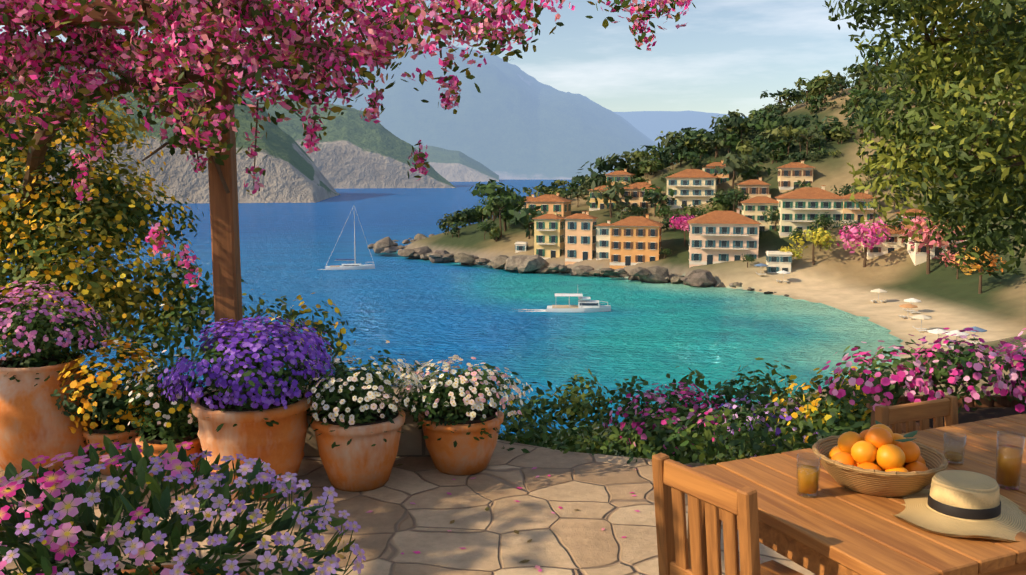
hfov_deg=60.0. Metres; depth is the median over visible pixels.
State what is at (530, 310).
boat wake foam
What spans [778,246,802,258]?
village tree
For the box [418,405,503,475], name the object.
terracotta pot
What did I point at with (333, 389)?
white plant
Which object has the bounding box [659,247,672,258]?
village tree
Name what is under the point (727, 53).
sky
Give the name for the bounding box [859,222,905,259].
house
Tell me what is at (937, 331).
beach umbrella
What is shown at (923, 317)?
beach umbrella
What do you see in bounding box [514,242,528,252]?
house
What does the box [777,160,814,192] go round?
house
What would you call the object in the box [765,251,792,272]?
house
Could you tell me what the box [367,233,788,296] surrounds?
shore rocks
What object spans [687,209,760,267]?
house
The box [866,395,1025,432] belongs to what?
planter box
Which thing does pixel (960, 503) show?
straw hat
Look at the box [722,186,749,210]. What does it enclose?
village tree
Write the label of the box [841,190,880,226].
house
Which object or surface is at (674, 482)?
chair
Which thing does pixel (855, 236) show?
village tree
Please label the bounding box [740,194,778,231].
house
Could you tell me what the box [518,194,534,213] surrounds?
house
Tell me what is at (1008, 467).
tall glass
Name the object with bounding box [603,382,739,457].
pink hedge flowers
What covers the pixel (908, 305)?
beach umbrella
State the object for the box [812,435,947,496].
fruit basket
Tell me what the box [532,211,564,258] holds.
house
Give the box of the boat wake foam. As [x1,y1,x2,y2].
[324,269,545,311]
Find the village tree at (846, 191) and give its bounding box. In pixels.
[830,183,864,195]
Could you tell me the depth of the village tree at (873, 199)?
181.53 m
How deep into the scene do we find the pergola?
5.42 m
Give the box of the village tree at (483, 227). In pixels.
[477,222,491,239]
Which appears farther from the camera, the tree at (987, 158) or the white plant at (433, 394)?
the tree at (987, 158)
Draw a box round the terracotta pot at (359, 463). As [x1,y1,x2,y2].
[310,403,405,491]
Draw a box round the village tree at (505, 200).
[479,197,519,236]
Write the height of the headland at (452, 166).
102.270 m
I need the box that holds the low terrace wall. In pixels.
[87,386,487,458]
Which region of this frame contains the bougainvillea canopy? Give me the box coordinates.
[0,0,695,286]
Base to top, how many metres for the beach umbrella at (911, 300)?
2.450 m
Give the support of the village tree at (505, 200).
on the hill
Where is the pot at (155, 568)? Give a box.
[102,564,254,574]
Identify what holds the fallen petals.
on the terrace floor
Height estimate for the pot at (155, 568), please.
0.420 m
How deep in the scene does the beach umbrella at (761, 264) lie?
176.92 m
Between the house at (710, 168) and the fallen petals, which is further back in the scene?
the house at (710, 168)
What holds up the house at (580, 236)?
on the hill
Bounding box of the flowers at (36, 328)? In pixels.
[0,280,114,385]
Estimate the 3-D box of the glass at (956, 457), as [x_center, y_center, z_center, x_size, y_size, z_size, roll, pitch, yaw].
[1.543,0.563,3.108,0.072,0.100,0.072,0,7,-1]
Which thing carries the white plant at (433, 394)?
on the terracotta pot at (469, 454)
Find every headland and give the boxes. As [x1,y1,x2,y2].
[0,66,340,203]
[96,65,455,187]
[414,146,498,181]
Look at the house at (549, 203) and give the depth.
230.80 m
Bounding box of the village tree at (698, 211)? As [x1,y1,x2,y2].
[676,203,708,222]
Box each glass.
[797,452,820,497]
[943,432,966,464]
[995,431,1024,490]
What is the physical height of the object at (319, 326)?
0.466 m
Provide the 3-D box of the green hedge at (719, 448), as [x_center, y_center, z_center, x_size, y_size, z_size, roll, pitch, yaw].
[1.175,0.926,6.128,3.911,0.967,2.417,3,8,25]
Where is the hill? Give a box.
[406,63,1025,463]
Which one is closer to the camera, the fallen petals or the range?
the fallen petals
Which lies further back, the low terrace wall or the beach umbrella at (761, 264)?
the beach umbrella at (761, 264)
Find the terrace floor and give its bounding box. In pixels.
[0,439,815,574]
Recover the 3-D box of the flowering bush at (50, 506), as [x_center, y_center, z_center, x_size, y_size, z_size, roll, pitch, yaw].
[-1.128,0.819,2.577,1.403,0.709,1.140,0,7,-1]
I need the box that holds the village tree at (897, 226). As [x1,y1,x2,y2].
[885,218,904,230]
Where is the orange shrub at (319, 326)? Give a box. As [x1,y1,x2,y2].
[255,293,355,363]
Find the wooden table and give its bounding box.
[687,414,1025,574]
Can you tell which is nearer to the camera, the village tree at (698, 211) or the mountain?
the village tree at (698, 211)
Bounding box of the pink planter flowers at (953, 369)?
[818,328,1025,413]
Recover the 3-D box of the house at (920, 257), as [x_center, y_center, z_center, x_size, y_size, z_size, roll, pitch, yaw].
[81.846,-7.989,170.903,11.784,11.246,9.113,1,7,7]
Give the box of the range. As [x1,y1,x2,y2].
[614,110,747,147]
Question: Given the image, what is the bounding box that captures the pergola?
[0,0,390,355]
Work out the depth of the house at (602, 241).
200.32 m
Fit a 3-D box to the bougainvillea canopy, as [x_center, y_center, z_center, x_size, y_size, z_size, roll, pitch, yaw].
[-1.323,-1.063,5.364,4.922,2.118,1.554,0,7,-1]
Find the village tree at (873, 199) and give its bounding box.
[857,186,891,224]
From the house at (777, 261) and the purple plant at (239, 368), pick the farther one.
the house at (777, 261)
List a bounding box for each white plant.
[124,342,211,457]
[288,355,422,448]
[392,355,532,446]
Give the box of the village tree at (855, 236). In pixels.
[836,217,891,266]
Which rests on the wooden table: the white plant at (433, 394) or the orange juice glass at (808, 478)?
the orange juice glass at (808, 478)
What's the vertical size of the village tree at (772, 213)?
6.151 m
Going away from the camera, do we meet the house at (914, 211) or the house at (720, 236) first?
the house at (914, 211)
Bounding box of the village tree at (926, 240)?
[898,215,965,273]
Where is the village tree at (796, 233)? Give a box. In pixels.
[788,228,804,245]
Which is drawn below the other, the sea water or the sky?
the sea water
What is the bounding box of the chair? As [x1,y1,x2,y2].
[875,395,957,433]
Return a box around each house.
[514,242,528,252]
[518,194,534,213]
[524,193,571,228]
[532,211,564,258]
[563,211,597,264]
[588,183,618,210]
[595,220,610,259]
[605,169,633,185]
[608,214,663,268]
[620,180,660,211]
[665,167,719,209]
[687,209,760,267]
[702,160,728,183]
[736,177,770,209]
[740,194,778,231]
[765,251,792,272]
[774,185,843,237]
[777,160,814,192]
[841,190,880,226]
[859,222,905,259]
[895,209,931,225]
[904,220,978,265]
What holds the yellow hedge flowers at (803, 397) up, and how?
on the green hedge at (719, 448)
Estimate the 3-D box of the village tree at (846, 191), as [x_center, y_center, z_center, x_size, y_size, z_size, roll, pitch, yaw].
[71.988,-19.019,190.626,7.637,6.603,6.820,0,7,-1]
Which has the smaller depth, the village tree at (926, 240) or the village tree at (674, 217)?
the village tree at (926, 240)
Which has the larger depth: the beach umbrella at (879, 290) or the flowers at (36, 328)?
the beach umbrella at (879, 290)
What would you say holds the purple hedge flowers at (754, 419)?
attached to the green hedge at (719, 448)
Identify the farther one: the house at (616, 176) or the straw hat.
the house at (616, 176)
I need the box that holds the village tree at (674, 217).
[662,213,679,231]
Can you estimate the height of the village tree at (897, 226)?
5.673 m
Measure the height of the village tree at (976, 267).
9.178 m
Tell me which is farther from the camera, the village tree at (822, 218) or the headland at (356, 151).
the headland at (356, 151)
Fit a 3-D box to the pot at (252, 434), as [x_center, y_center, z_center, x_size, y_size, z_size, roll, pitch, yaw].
[-1.443,0.866,4.958,0.648,0.528,0.648,6,9,39]
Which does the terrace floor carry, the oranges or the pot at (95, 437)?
the pot at (95, 437)
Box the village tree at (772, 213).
[762,207,778,230]
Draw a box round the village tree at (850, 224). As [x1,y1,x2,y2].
[834,218,860,239]
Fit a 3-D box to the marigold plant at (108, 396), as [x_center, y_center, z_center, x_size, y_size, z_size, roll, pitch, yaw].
[-2.352,0.616,5.242,0.686,0.648,0.667,0,7,-1]
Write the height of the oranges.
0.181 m
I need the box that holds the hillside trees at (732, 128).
[436,28,1025,250]
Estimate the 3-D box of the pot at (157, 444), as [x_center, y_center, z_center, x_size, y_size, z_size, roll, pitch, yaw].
[-1.949,0.968,5.091,0.385,0.293,0.385,-3,8,-20]
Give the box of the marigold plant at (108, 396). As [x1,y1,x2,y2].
[50,336,169,454]
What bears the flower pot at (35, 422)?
on the terrace floor
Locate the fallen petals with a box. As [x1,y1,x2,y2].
[98,464,760,571]
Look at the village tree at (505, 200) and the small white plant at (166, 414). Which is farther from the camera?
the village tree at (505, 200)
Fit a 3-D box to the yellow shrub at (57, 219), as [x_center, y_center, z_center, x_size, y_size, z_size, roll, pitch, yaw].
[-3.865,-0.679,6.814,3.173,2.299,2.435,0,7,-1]
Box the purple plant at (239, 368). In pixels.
[157,315,335,431]
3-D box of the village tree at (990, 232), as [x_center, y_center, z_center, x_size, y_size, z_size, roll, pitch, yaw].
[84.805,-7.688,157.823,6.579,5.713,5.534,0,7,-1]
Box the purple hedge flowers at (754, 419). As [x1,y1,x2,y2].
[701,388,817,456]
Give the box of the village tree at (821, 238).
[789,222,836,264]
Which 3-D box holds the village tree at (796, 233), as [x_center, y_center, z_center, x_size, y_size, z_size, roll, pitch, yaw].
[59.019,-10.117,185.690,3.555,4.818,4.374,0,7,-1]
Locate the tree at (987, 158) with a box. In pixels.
[822,0,1025,283]
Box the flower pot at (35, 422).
[0,353,100,477]
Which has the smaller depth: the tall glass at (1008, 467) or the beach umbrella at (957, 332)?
the tall glass at (1008, 467)
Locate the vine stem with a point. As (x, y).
(32, 163)
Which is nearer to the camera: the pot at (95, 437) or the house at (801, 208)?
the pot at (95, 437)
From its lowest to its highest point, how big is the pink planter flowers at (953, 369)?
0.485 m
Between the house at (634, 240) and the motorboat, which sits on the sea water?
the motorboat
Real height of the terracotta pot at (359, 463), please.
0.410 m
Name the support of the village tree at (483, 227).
on the hill
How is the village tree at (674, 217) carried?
on the hill
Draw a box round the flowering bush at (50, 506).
[0,435,365,574]
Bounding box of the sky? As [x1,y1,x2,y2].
[0,0,1020,115]
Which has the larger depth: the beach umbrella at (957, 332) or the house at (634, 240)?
the house at (634, 240)
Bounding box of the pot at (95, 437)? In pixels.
[82,418,147,475]
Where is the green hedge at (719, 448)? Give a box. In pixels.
[490,357,924,464]
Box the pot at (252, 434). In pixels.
[191,387,311,500]
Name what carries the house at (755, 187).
on the hill
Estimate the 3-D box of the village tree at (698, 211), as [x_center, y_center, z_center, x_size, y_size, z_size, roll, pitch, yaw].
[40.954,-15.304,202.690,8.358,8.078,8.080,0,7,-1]
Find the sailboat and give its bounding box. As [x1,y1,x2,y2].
[325,206,374,269]
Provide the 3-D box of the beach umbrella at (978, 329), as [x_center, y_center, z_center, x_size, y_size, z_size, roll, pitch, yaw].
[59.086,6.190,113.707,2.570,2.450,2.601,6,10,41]
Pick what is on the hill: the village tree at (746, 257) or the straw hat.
the village tree at (746, 257)
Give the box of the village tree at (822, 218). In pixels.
[810,212,839,229]
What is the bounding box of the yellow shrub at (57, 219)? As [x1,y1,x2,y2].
[0,78,204,356]
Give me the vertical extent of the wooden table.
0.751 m
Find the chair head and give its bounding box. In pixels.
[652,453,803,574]
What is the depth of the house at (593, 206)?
234.94 m
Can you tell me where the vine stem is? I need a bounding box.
[18,67,260,222]
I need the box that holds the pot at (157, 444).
[135,425,202,485]
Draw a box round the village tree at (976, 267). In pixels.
[955,246,1006,293]
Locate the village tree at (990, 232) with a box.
[973,230,1009,243]
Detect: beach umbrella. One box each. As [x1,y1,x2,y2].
[754,263,767,274]
[776,270,789,281]
[871,289,886,302]
[899,303,917,318]
[903,298,920,313]
[912,314,931,332]
[927,328,946,346]
[944,330,969,347]
[964,326,986,343]
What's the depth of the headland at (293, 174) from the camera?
684.18 m
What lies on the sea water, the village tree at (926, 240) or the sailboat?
the sailboat
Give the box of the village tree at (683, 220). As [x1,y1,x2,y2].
[669,214,695,246]
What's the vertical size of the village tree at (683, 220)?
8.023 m
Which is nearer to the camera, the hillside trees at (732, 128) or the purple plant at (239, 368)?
the purple plant at (239, 368)
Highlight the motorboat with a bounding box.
[547,293,610,311]
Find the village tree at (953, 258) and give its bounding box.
[941,254,972,278]
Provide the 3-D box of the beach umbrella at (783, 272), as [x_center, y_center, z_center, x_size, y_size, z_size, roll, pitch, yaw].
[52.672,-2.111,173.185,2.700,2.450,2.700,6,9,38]
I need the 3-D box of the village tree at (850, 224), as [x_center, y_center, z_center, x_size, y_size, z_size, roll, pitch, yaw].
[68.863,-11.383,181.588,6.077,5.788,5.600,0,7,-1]
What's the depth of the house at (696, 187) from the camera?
220.34 m
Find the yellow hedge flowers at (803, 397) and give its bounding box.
[766,366,895,442]
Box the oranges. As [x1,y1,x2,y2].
[828,420,928,471]
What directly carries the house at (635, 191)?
on the hill
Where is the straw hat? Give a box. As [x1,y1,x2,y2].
[892,470,1025,541]
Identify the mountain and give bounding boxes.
[239,36,673,179]
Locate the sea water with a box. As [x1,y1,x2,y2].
[0,180,903,436]
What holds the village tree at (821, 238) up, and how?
on the hill
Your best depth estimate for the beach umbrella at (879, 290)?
150.63 m
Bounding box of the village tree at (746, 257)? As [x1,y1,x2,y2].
[740,254,755,267]

